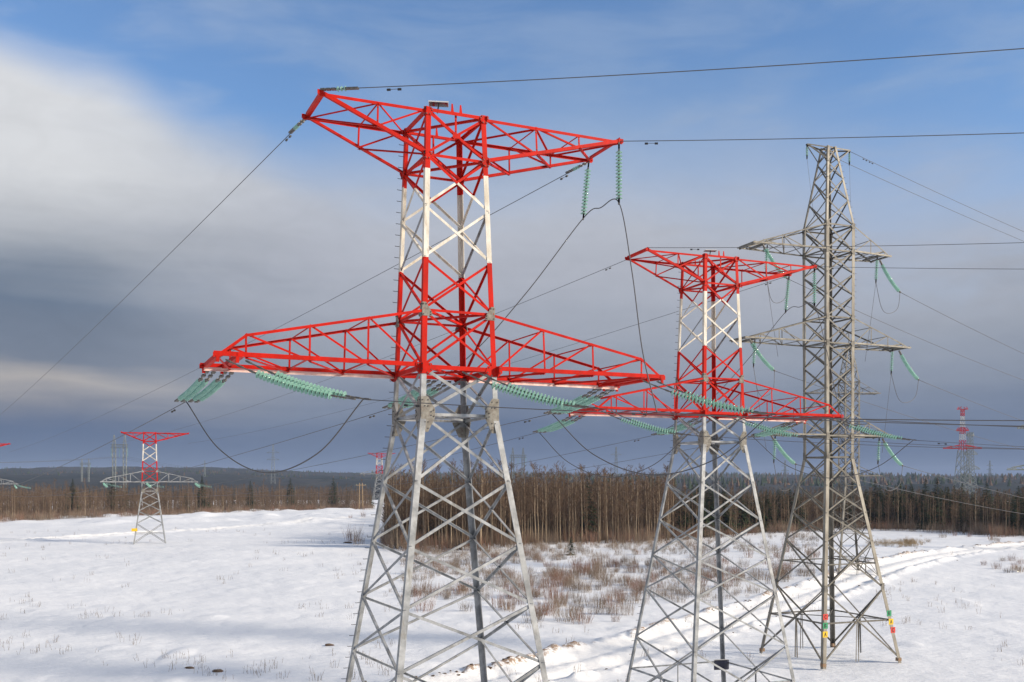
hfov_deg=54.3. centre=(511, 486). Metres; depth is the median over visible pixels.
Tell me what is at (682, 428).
insulator string
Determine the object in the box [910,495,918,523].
spruce
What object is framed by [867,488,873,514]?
bare tree
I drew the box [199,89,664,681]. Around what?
power pylon
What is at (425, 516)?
bare tree
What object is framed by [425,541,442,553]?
bare bush
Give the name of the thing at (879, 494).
spruce
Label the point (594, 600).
bare bush
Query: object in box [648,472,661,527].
bare tree
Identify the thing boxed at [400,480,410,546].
bare tree
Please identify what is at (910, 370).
insulator string
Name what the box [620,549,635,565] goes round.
bare bush
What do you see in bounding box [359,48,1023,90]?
earth wire
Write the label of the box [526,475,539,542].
bare tree
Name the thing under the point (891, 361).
insulator string
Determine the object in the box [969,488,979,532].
bare tree
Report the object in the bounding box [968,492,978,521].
spruce
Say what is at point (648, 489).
bare tree
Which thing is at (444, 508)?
bare tree
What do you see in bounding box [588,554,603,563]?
bare bush
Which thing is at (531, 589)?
bare bush
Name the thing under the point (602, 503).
bare tree
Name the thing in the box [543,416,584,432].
insulator string
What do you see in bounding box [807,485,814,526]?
bare tree
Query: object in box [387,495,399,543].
bare tree
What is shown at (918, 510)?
spruce
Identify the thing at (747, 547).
bare bush
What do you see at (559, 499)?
bare tree
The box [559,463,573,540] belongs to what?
bare tree
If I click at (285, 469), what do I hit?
jumper cable
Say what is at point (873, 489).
spruce
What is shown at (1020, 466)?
power pylon
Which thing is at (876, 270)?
insulator string
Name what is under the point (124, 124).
sky
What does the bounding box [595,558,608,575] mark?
bare bush
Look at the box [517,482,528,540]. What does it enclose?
bare tree
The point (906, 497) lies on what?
bare tree
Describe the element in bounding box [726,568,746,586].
bare bush
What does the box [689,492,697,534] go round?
bare tree
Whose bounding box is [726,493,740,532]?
spruce
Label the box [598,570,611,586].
bare bush
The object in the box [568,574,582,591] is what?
bare bush
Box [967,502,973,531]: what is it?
bare tree
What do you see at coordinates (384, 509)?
bare tree
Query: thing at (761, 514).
spruce
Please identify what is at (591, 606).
bare bush
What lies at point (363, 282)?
earth wire
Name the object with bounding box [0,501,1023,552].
undergrowth
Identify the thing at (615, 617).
bare bush
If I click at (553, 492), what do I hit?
bare tree
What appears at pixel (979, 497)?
bare tree
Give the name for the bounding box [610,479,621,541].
bare tree
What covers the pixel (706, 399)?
insulator string
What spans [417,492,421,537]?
bare tree
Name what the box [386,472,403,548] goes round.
bare tree
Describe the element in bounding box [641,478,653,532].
bare tree
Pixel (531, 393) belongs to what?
insulator string
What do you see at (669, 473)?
jumper cable
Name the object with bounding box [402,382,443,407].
insulator string
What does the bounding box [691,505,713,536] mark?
spruce
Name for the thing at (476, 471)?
power cable
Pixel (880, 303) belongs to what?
jumper cable
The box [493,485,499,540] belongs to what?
bare tree
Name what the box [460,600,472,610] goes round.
bare bush
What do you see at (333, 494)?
spruce
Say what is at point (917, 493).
power cable
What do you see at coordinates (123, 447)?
portal pylon
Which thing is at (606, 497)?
bare tree
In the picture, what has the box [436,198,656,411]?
jumper cable
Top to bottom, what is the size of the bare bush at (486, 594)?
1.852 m
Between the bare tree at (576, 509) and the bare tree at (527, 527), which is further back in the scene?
the bare tree at (576, 509)
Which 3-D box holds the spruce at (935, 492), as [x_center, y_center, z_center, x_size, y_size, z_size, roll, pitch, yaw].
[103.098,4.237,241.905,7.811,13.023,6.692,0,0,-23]
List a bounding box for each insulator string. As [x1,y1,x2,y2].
[174,371,208,401]
[181,371,215,401]
[188,372,226,402]
[194,372,233,402]
[225,359,355,399]
[245,360,370,400]
[288,118,305,133]
[320,86,358,91]
[382,380,430,408]
[387,380,435,408]
[402,381,450,408]
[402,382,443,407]
[462,371,586,408]
[478,372,598,407]
[533,415,572,432]
[536,415,574,432]
[540,416,581,432]
[543,389,596,413]
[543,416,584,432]
[548,389,601,413]
[553,389,609,414]
[557,389,614,414]
[565,162,587,173]
[580,161,590,219]
[601,411,683,434]
[611,411,690,435]
[615,142,621,204]
[643,380,765,414]
[651,418,694,434]
[656,381,775,413]
[658,419,701,434]
[726,415,805,437]
[735,415,812,438]
[748,339,775,370]
[748,422,792,436]
[752,339,755,366]
[753,422,794,436]
[756,422,800,436]
[756,422,802,437]
[762,244,787,278]
[764,245,768,268]
[770,435,796,464]
[772,435,775,462]
[784,276,790,312]
[806,144,808,158]
[812,267,816,306]
[831,419,909,440]
[839,419,914,440]
[874,256,878,282]
[876,437,880,463]
[879,260,900,292]
[882,438,903,465]
[889,348,893,374]
[898,350,919,379]
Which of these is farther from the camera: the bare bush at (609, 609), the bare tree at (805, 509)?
the bare tree at (805, 509)
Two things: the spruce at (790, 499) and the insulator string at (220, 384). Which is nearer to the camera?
the insulator string at (220, 384)
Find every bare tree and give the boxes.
[9,485,13,520]
[12,491,17,520]
[40,482,45,516]
[50,479,56,511]
[56,491,61,516]
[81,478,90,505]
[120,477,127,503]
[164,483,169,509]
[184,478,192,512]
[200,481,207,509]
[274,479,282,508]
[381,464,401,535]
[381,492,389,539]
[383,469,393,532]
[385,472,397,548]
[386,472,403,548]
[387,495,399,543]
[390,464,405,518]
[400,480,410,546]
[402,475,412,516]
[404,482,410,534]
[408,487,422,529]
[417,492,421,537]
[418,459,429,546]
[420,491,432,544]
[421,482,434,539]
[427,468,441,547]
[431,461,444,539]
[433,473,449,547]
[436,480,448,549]
[439,487,452,535]
[442,462,457,542]
[444,478,452,547]
[449,459,465,549]
[450,460,467,548]
[453,475,465,549]
[459,488,467,535]
[464,465,484,549]
[473,460,490,545]
[473,464,486,549]
[473,469,484,539]
[482,466,491,547]
[482,490,489,545]
[487,459,497,540]
[489,470,497,545]
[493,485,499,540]
[494,477,504,545]
[496,458,506,530]
[499,460,508,544]
[504,461,515,535]
[504,479,516,543]
[504,485,511,542]
[514,476,524,518]
[515,484,526,529]
[517,465,531,541]
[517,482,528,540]
[520,475,535,536]
[522,480,530,526]
[524,482,533,535]
[526,462,539,543]
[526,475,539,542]
[527,462,544,540]
[537,465,546,532]
[538,470,548,538]
[539,466,554,542]
[541,469,552,539]
[546,487,553,536]
[550,475,557,538]
[550,487,561,533]
[551,460,565,542]
[553,463,566,535]
[553,469,566,540]
[558,471,570,541]
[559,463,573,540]
[561,473,576,541]
[566,468,580,542]
[566,482,578,537]
[571,484,578,536]
[573,475,583,539]
[575,464,589,538]
[576,463,589,534]
[576,486,579,539]
[577,470,591,519]
[583,488,592,542]
[585,466,607,538]
[585,474,592,519]
[586,471,593,524]
[589,480,604,536]
[596,478,603,541]
[599,470,614,542]
[600,468,608,540]
[601,467,610,539]
[602,468,616,533]
[602,485,612,542]
[604,482,617,539]
[609,477,620,541]
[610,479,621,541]
[611,490,621,541]
[614,480,624,539]
[617,483,628,542]
[619,487,630,542]
[621,465,637,539]
[624,478,638,541]
[625,475,642,541]
[626,467,646,541]
[629,465,635,528]
[629,472,642,540]
[634,465,646,527]
[639,480,643,531]
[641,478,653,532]
[645,480,655,535]
[646,467,656,532]
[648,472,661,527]
[649,470,658,532]
[650,475,661,539]
[650,483,658,534]
[656,476,669,536]
[656,478,669,539]
[660,465,672,538]
[660,470,669,537]
[661,464,674,539]
[669,474,678,538]
[677,495,684,527]
[680,486,688,530]
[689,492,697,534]
[691,486,697,527]
[719,502,722,528]
[726,487,734,531]
[726,489,733,534]
[746,490,752,526]
[747,489,754,522]
[770,494,777,529]
[785,488,796,522]
[803,493,809,530]
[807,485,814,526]
[812,488,821,516]
[843,486,849,524]
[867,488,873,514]
[884,489,891,525]
[894,488,900,529]
[903,485,908,524]
[911,497,917,529]
[942,494,946,516]
[948,488,955,527]
[951,492,957,526]
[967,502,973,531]
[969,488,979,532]
[974,488,983,522]
[981,494,986,520]
[982,502,991,525]
[984,500,989,532]
[994,496,999,526]
[1002,491,1011,535]
[1006,489,1014,526]
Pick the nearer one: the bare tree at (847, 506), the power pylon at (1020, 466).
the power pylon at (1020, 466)
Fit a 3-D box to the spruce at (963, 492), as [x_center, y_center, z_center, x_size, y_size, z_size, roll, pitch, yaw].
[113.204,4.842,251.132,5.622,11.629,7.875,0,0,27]
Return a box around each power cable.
[0,402,184,490]
[6,408,391,496]
[17,414,549,496]
[106,432,538,496]
[131,457,518,479]
[159,435,653,495]
[211,437,750,495]
[363,399,1023,420]
[593,408,1023,426]
[691,435,997,448]
[771,414,1018,426]
[776,371,1023,449]
[789,279,1021,379]
[797,464,1022,513]
[814,438,1019,448]
[902,293,1023,353]
[904,466,1022,497]
[915,440,1023,446]
[920,380,1019,419]
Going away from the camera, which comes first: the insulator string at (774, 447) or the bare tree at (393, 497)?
the insulator string at (774, 447)
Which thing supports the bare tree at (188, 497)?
on the snow field
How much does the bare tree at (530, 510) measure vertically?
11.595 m
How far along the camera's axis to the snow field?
99.74 m
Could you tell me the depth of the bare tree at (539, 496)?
191.64 m
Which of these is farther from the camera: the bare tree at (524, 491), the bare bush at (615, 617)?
the bare tree at (524, 491)
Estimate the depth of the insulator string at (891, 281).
77.20 m
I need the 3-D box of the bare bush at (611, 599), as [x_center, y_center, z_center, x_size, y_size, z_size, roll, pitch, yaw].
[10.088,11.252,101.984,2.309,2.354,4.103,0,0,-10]
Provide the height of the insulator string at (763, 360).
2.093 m
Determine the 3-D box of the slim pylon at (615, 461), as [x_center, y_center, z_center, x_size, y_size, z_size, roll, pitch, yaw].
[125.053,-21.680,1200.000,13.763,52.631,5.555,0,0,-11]
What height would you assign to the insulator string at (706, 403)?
1.408 m
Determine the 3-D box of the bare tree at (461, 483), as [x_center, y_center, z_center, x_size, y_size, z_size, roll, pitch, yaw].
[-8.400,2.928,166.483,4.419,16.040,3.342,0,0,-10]
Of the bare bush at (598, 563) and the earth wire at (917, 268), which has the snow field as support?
the bare bush at (598, 563)
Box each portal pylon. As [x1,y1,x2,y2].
[80,459,90,481]
[111,435,127,492]
[509,448,526,489]
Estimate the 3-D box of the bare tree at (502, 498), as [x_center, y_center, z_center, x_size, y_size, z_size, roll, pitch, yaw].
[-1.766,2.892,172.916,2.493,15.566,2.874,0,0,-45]
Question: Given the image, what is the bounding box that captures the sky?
[0,0,1023,475]
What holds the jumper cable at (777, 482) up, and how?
hanging from the insulator string at (774, 447)
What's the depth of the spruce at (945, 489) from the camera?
249.15 m
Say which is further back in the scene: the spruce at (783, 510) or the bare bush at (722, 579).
the spruce at (783, 510)
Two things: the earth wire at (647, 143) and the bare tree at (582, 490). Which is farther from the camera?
the bare tree at (582, 490)
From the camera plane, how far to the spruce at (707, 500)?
214.92 m
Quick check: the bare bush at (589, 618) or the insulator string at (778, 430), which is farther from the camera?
the bare bush at (589, 618)
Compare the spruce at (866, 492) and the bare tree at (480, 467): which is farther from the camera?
the spruce at (866, 492)
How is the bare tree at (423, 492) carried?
on the snow field
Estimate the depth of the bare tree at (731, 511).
214.26 m
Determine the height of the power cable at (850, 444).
2.680 m
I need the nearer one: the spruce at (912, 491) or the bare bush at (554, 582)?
the bare bush at (554, 582)
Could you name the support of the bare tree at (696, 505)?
on the snow field
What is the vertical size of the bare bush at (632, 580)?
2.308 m
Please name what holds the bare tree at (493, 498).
on the snow field
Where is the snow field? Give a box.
[0,500,1023,681]
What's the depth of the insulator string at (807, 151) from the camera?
73.85 m
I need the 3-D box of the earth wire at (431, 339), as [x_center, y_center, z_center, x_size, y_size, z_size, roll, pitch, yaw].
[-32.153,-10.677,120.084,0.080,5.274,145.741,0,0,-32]
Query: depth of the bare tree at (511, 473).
190.13 m
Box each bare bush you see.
[343,521,364,541]
[352,532,364,543]
[412,582,423,595]
[413,591,435,611]
[415,575,434,592]
[420,581,441,594]
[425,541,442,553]
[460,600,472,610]
[481,589,492,599]
[491,587,506,607]
[497,594,518,611]
[499,595,518,609]
[501,580,522,597]
[504,582,516,598]
[509,594,525,604]
[517,576,542,597]
[518,597,547,623]
[535,599,559,615]
[536,593,561,613]
[539,571,558,587]
[541,580,565,598]
[542,580,571,603]
[544,560,562,572]
[548,562,567,580]
[551,597,581,622]
[553,595,567,606]
[554,568,571,584]
[562,570,581,582]
[563,561,579,577]
[566,557,582,566]
[566,588,578,598]
[567,562,586,575]
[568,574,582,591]
[568,600,587,611]
[568,602,584,619]
[568,604,596,623]
[569,558,590,571]
[581,584,592,592]
[583,589,609,607]
[586,600,606,613]
[587,562,603,574]
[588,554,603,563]
[590,557,604,569]
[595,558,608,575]
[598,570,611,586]
[600,585,625,608]
[600,601,616,613]
[608,556,620,566]
[611,612,619,621]
[612,582,626,599]
[612,593,635,614]
[617,568,633,585]
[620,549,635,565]
[624,570,639,587]
[679,573,692,582]
[689,573,706,585]
[711,571,734,585]
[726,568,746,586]
[739,558,749,566]
[741,539,755,550]
[743,550,753,557]
[753,566,769,579]
[775,562,791,577]
[797,563,813,576]
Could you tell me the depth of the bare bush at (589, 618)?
91.10 m
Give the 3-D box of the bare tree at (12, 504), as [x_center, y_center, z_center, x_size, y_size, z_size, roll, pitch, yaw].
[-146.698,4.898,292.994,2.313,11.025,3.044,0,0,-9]
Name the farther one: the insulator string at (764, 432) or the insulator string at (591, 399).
the insulator string at (764, 432)
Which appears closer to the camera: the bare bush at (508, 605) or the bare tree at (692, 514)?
the bare bush at (508, 605)
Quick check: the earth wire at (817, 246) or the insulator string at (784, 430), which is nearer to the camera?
the earth wire at (817, 246)
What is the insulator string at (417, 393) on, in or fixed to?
hanging from the power pylon at (425, 417)
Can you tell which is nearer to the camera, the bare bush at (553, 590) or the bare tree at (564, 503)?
the bare bush at (553, 590)
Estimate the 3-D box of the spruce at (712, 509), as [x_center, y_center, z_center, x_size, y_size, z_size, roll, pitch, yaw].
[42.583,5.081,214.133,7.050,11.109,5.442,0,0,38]
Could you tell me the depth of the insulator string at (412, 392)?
39.70 m
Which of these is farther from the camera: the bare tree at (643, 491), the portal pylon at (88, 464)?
the portal pylon at (88, 464)
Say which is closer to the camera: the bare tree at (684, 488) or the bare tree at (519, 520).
the bare tree at (519, 520)
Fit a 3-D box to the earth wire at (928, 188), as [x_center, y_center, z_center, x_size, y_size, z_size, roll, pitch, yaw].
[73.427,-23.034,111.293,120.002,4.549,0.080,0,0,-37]
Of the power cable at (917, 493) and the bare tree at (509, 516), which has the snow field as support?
the bare tree at (509, 516)
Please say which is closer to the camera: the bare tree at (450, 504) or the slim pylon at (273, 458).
the bare tree at (450, 504)
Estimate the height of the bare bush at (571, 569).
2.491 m
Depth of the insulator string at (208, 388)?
36.61 m
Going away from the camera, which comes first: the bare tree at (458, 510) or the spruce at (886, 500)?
the bare tree at (458, 510)
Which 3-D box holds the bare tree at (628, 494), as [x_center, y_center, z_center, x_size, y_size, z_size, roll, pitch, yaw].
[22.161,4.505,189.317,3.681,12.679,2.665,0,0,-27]
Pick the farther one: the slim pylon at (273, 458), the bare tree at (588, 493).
the slim pylon at (273, 458)
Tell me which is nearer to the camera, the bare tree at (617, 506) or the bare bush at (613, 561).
the bare bush at (613, 561)
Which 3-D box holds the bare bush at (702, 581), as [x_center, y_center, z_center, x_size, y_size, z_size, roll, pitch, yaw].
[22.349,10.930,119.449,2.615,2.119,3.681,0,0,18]
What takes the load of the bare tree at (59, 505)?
on the snow field
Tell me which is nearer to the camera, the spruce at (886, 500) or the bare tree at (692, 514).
the bare tree at (692, 514)
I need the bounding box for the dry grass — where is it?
[864,534,925,547]
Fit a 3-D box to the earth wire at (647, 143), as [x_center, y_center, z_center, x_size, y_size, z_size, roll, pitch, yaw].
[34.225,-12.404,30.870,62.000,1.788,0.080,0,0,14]
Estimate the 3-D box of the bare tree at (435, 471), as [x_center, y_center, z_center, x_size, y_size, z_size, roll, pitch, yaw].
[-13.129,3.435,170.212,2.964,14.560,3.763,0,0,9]
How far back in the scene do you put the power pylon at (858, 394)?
131.26 m
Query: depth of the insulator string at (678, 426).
62.01 m
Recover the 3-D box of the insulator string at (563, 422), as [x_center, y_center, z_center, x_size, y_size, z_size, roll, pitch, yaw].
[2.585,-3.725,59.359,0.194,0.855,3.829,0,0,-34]
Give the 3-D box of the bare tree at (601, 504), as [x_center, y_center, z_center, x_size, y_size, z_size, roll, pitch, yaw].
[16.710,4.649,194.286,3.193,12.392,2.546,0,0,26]
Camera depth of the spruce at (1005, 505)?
236.79 m
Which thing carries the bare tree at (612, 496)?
on the snow field
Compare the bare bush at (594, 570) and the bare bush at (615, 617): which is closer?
the bare bush at (615, 617)
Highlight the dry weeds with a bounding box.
[0,526,1022,681]
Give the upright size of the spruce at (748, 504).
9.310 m
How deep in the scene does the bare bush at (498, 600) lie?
101.99 m
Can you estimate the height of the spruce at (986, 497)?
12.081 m
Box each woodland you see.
[0,466,1023,488]
[0,467,1023,544]
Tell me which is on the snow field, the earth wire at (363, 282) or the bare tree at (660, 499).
the bare tree at (660, 499)
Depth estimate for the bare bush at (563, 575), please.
121.56 m
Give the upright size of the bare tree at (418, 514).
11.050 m
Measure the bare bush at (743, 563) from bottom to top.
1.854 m
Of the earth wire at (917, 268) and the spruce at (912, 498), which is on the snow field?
the spruce at (912, 498)
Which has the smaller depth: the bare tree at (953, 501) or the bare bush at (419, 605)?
the bare bush at (419, 605)
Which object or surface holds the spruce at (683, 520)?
on the snow field
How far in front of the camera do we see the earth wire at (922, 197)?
82.84 m
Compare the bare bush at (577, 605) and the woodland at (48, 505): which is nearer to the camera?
the bare bush at (577, 605)
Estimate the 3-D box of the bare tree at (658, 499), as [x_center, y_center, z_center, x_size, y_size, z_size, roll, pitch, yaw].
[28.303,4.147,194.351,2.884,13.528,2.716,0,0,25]
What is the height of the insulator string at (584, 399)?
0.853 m
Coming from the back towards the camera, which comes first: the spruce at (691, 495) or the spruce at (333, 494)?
the spruce at (333, 494)
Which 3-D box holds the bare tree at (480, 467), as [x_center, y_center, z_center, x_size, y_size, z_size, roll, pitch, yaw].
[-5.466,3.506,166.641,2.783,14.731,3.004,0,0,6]
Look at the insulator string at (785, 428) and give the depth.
64.73 m
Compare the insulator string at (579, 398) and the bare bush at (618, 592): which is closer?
the insulator string at (579, 398)
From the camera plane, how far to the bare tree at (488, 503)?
168.24 m
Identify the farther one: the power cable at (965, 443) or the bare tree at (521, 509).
the bare tree at (521, 509)
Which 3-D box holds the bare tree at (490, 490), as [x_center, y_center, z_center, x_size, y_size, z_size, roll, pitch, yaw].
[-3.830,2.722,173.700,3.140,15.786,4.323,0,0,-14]
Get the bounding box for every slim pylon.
[267,445,278,475]
[611,447,617,477]
[781,460,788,483]
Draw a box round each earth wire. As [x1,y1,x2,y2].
[0,123,300,414]
[17,165,582,449]
[121,260,624,442]
[194,276,786,442]
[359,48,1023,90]
[621,132,1023,144]
[648,242,1023,249]
[808,145,1021,240]
[815,266,969,268]
[850,151,1023,231]
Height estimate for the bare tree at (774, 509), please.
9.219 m
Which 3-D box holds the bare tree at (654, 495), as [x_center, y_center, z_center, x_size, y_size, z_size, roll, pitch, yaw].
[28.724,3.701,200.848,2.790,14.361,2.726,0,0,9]
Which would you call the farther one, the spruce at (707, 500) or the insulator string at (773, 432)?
the spruce at (707, 500)
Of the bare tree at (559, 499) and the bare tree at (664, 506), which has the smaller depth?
the bare tree at (559, 499)
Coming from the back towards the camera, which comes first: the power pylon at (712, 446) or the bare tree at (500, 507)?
the bare tree at (500, 507)
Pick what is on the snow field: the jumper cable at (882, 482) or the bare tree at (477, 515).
the bare tree at (477, 515)
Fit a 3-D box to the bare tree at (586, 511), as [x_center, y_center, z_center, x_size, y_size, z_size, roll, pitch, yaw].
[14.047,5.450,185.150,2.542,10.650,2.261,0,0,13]
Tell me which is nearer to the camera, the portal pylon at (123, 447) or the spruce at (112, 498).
the spruce at (112, 498)
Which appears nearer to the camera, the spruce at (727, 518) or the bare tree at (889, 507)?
the spruce at (727, 518)
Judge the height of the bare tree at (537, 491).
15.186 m
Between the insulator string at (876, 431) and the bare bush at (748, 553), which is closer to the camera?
the insulator string at (876, 431)
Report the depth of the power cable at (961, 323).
85.25 m
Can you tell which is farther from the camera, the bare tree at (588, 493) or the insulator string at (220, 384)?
the bare tree at (588, 493)
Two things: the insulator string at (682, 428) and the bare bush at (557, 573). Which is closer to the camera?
the insulator string at (682, 428)
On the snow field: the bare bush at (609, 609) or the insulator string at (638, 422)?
the bare bush at (609, 609)
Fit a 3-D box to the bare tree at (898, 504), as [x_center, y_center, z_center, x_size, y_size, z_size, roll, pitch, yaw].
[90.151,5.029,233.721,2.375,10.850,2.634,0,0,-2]
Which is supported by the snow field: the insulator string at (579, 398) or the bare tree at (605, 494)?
the bare tree at (605, 494)
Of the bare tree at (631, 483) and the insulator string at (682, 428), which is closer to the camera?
the insulator string at (682, 428)
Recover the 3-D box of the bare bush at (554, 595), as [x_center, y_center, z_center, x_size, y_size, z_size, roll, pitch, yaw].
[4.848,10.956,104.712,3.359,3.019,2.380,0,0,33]
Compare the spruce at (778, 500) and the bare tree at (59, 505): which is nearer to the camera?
the spruce at (778, 500)
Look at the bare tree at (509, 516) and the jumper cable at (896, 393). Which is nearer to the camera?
the jumper cable at (896, 393)
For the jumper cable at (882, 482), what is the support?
hanging from the insulator string at (878, 452)
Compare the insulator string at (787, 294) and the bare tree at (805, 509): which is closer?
the insulator string at (787, 294)
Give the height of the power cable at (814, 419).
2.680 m
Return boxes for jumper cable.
[186,399,362,472]
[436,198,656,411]
[539,432,687,477]
[552,414,770,475]
[666,302,850,440]
[753,437,913,477]
[767,283,777,354]
[774,465,795,490]
[865,284,875,359]
[876,284,899,313]
[878,465,902,490]
[891,374,918,402]
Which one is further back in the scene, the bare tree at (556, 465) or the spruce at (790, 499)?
the spruce at (790, 499)
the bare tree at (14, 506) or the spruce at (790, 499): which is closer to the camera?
the spruce at (790, 499)
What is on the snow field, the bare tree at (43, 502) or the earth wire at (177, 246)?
the bare tree at (43, 502)
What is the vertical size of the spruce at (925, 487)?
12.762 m
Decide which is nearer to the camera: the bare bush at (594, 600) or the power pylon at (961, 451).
the bare bush at (594, 600)
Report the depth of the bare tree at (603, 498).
195.06 m
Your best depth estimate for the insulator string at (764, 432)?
65.28 m
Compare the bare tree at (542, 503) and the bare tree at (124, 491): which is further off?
the bare tree at (124, 491)
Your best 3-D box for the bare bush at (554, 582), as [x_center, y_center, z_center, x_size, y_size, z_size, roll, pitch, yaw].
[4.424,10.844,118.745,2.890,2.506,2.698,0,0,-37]
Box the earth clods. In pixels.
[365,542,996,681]
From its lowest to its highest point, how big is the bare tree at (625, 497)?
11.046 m
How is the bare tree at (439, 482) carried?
on the snow field
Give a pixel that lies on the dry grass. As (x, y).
(906, 542)
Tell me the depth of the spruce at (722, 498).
222.72 m
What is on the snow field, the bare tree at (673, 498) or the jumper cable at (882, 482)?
the bare tree at (673, 498)
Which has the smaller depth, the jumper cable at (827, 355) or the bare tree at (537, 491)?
the jumper cable at (827, 355)
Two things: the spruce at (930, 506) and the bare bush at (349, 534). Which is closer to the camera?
the bare bush at (349, 534)
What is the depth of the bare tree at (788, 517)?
229.35 m
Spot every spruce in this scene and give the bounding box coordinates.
[67,480,80,511]
[103,476,117,511]
[193,478,209,509]
[246,481,254,508]
[284,478,295,506]
[327,478,339,507]
[565,537,575,554]
[675,492,694,535]
[687,484,710,525]
[688,483,696,520]
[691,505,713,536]
[704,484,713,513]
[704,485,724,528]
[719,483,727,520]
[719,489,739,533]
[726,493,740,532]
[733,497,750,532]
[741,492,751,520]
[746,488,760,530]
[754,496,765,530]
[761,491,777,530]
[770,493,779,525]
[772,489,780,521]
[778,493,792,525]
[786,489,801,528]
[794,493,804,527]
[857,489,873,526]
[868,480,880,513]
[875,485,885,511]
[878,491,883,517]
[881,485,892,522]
[887,484,902,524]
[893,483,910,526]
[905,483,916,508]
[908,486,917,509]
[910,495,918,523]
[912,493,922,527]
[920,478,929,506]
[927,492,934,523]
[928,478,952,527]
[939,486,948,507]
[940,487,951,520]
[946,485,962,524]
[958,484,967,515]
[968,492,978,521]
[974,482,995,524]
[994,489,1001,507]
[1000,492,1008,523]
[1007,487,1023,534]
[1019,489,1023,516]
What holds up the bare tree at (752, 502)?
on the snow field
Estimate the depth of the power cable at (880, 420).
36.33 m
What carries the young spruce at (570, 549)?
on the snow field
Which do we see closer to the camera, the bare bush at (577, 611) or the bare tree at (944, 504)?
the bare bush at (577, 611)
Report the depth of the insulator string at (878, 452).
75.15 m
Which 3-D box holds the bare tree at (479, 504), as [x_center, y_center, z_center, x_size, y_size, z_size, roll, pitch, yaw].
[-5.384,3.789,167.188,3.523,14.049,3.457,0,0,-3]
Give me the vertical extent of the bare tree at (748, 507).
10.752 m
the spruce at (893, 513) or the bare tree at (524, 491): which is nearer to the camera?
the bare tree at (524, 491)
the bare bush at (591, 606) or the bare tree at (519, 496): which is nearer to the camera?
the bare bush at (591, 606)
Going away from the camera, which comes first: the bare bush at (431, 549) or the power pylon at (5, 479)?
the bare bush at (431, 549)
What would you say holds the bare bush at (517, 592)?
on the snow field
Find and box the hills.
[0,466,1023,500]
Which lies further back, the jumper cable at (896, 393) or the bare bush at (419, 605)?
the bare bush at (419, 605)
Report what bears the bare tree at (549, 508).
on the snow field
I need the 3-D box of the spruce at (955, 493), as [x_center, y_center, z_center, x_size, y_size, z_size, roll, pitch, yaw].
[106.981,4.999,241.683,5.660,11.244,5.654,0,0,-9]
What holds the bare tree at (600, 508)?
on the snow field
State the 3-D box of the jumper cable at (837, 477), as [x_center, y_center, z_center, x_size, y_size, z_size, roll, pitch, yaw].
[19.997,-1.935,63.125,10.743,2.827,0.043,0,0,43]
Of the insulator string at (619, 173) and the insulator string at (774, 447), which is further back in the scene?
the insulator string at (774, 447)
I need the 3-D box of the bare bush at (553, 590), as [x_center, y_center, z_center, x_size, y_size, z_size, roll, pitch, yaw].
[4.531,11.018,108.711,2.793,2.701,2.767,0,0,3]
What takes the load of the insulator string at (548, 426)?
hanging from the power pylon at (712, 446)
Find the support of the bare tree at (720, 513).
on the snow field
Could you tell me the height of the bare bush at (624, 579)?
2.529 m
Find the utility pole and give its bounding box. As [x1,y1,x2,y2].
[356,483,365,507]
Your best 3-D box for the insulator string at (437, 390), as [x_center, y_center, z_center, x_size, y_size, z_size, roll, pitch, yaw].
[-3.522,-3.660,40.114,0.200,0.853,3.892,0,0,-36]
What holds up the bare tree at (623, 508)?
on the snow field
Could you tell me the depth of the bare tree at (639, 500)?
195.95 m
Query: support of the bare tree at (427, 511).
on the snow field
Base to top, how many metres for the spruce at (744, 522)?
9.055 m
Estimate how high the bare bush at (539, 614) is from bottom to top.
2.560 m
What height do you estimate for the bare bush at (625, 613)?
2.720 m
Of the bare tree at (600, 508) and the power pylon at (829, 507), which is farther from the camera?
the bare tree at (600, 508)
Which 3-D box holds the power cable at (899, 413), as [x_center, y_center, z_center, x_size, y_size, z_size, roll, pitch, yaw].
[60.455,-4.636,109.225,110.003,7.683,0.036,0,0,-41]
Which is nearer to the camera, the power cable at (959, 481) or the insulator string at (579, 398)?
the insulator string at (579, 398)
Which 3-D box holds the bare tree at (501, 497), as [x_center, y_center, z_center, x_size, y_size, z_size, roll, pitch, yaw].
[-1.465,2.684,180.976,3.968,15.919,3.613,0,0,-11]
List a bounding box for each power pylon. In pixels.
[0,443,16,483]
[100,431,197,543]
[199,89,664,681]
[360,453,394,500]
[567,247,843,681]
[729,143,910,668]
[807,345,891,575]
[943,406,978,495]
[962,432,979,504]
[1007,425,1023,469]
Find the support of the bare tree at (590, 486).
on the snow field
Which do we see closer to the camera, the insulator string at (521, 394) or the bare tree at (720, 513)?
the insulator string at (521, 394)
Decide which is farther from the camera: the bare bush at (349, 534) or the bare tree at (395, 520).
the bare bush at (349, 534)
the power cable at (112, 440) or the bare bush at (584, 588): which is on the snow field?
the bare bush at (584, 588)
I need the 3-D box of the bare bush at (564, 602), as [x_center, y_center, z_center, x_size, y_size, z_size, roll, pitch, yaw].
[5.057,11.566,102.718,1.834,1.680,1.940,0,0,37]
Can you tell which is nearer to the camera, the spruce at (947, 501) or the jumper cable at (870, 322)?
the jumper cable at (870, 322)
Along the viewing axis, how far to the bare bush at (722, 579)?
118.28 m
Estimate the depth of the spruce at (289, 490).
438.86 m
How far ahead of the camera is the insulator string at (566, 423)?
59.23 m
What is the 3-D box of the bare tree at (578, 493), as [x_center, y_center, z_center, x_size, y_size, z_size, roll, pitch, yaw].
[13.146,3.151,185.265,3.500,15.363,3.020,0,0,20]

